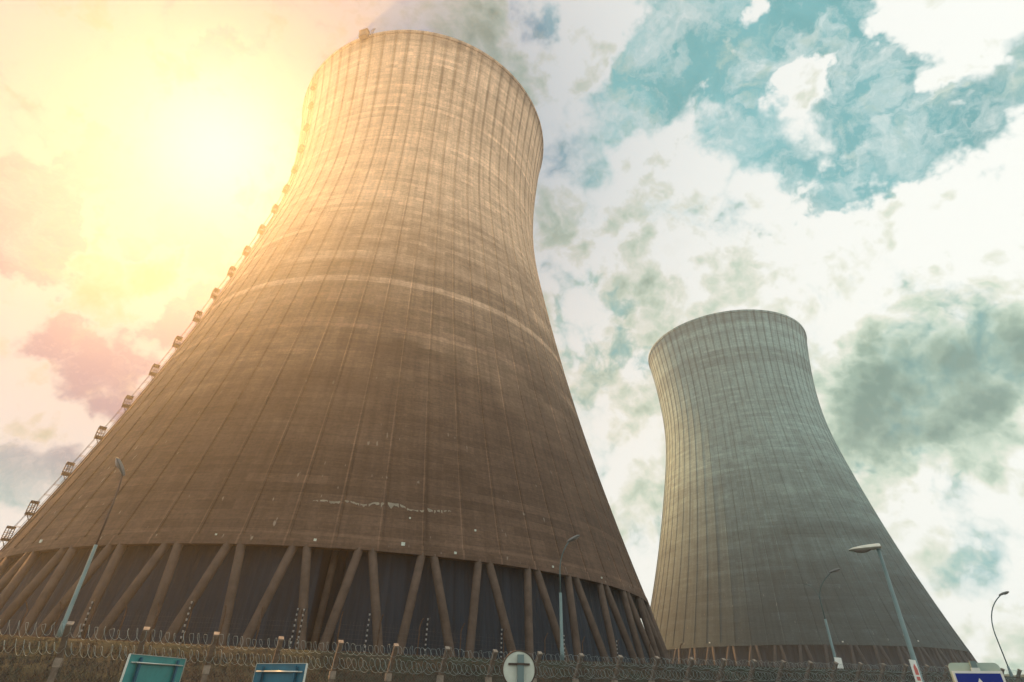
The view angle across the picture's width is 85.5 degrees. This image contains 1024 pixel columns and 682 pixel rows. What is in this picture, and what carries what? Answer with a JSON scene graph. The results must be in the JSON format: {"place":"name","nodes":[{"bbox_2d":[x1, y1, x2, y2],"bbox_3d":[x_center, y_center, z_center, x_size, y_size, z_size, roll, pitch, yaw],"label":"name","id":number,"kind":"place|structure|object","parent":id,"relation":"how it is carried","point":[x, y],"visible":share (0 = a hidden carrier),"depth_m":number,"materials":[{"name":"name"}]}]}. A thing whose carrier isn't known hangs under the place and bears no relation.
{"place":"outdoors","nodes":[
{"label":"outdoors","id":0,"kind":"place"},
{"bbox_2d":[0,633,1023,681],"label":"ground","id":1,"kind":"structure","parent":0,"point":[189,647],"depth_m":26.75,"materials":[{"name":"plant"}]},
{"bbox_2d":[55,457,124,637],"bbox_3d":[-21.794,10.543,28.631,0.971,9.265,0.515,24,-39,-31],"label":"street lamp","id":2,"kind":"object","parent":1,"relation":"on","point":[119,465],"visible":0.9,"depth_m":28.14,"materials":[{"name":"grey metal"}]},
{"bbox_2d":[120,653,186,681],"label":"panel sign","id":3,"kind":"object","parent":1,"relation":"on","point":[143,668],"visible":1,"depth_m":16.88,"materials":[{"name":"metal"}]},
{"bbox_2d":[252,663,307,681],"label":"panel sign","id":4,"kind":"object","parent":1,"relation":"on","point":[279,672],"visible":1,"depth_m":16.18,"materials":[{"name":"metal"}]},
{"bbox_2d":[0,28,671,663],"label":"cooling tower","id":5,"kind":"structure","parent":1,"relation":"on","point":[354,402],"depth_m":86.10,"materials":[{"name":"brown concrete"}]},
{"bbox_2d":[0,601,681,663],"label":"plant fence","id":6,"kind":"object","parent":1,"relation":"on","point":[190,612],"visible":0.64,"depth_m":38.56,"materials":[{"name":"metal"}]},
{"bbox_2d":[0,620,1023,681],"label":"security fence","id":7,"kind":"object","parent":1,"relation":"on","point":[57,662],"visible":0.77,"depth_m":25.98,"materials":[{"name":"metal"}]},
{"bbox_2d":[559,535,579,660],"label":"street lamp","id":8,"kind":"object","parent":1,"relation":"on","point":[575,537],"visible":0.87,"depth_m":40.55,"materials":[{"name":"grey metal"}]},
{"bbox_2d":[648,309,977,671],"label":"cooling tower","id":9,"kind":"structure","parent":1,"relation":"on","point":[768,513],"depth_m":222.96,"materials":[{"name":"grey concrete"}]},
{"bbox_2d":[805,568,840,660],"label":"street lamp","id":10,"kind":"object","parent":1,"relation":"on","point":[826,623],"visible":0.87,"depth_m":54.35,"materials":[{"name":"grey metal"}]},
{"bbox_2d":[849,543,923,681],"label":"street lamp","id":11,"kind":"object","parent":1,"relation":"on","point":[866,548],"visible":1,"depth_m":23.33,"materials":[{"name":"grey metal"}]},
{"bbox_2d":[948,661,1005,681],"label":"crossing sign","id":12,"kind":"object","parent":1,"relation":"on","point":[972,671],"visible":1,"depth_m":9.08,"materials":[{"name":"blue metal"}]},
{"bbox_2d":[991,591,1013,676],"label":"street lamp","id":13,"kind":"object","parent":1,"relation":"on","point":[1000,594],"visible":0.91,"depth_m":63.36,"materials":[{"name":"grey metal"}]},
{"bbox_2d":[0,0,1023,674],"label":"sky","id":14,"kind":"structure","parent":0,"point":[851,171],"materials":[{"name":"white"}]},
{"bbox_2d":[834,657,843,668],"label":"white board","id":15,"kind":"object","parent":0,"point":[838,660],"visible":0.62,"depth_m":50.87,"materials":[{"name":"paint"}]},
{"bbox_2d":[909,659,921,681],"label":"chevron plate","id":16,"kind":"object","parent":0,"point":[915,670],"visible":1,"depth_m":20.36,"materials":[{"name":"white paint"}]},
{"label":"road","id":17,"kind":"structure","parent":0,"visible":0},
{"bbox_2d":[502,650,535,681],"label":"round sign","id":18,"kind":"object","parent":17,"relation":"on","point":[518,666],"visible":1,"depth_m":10.84,"materials":[{"name":"metal"}]}
]}

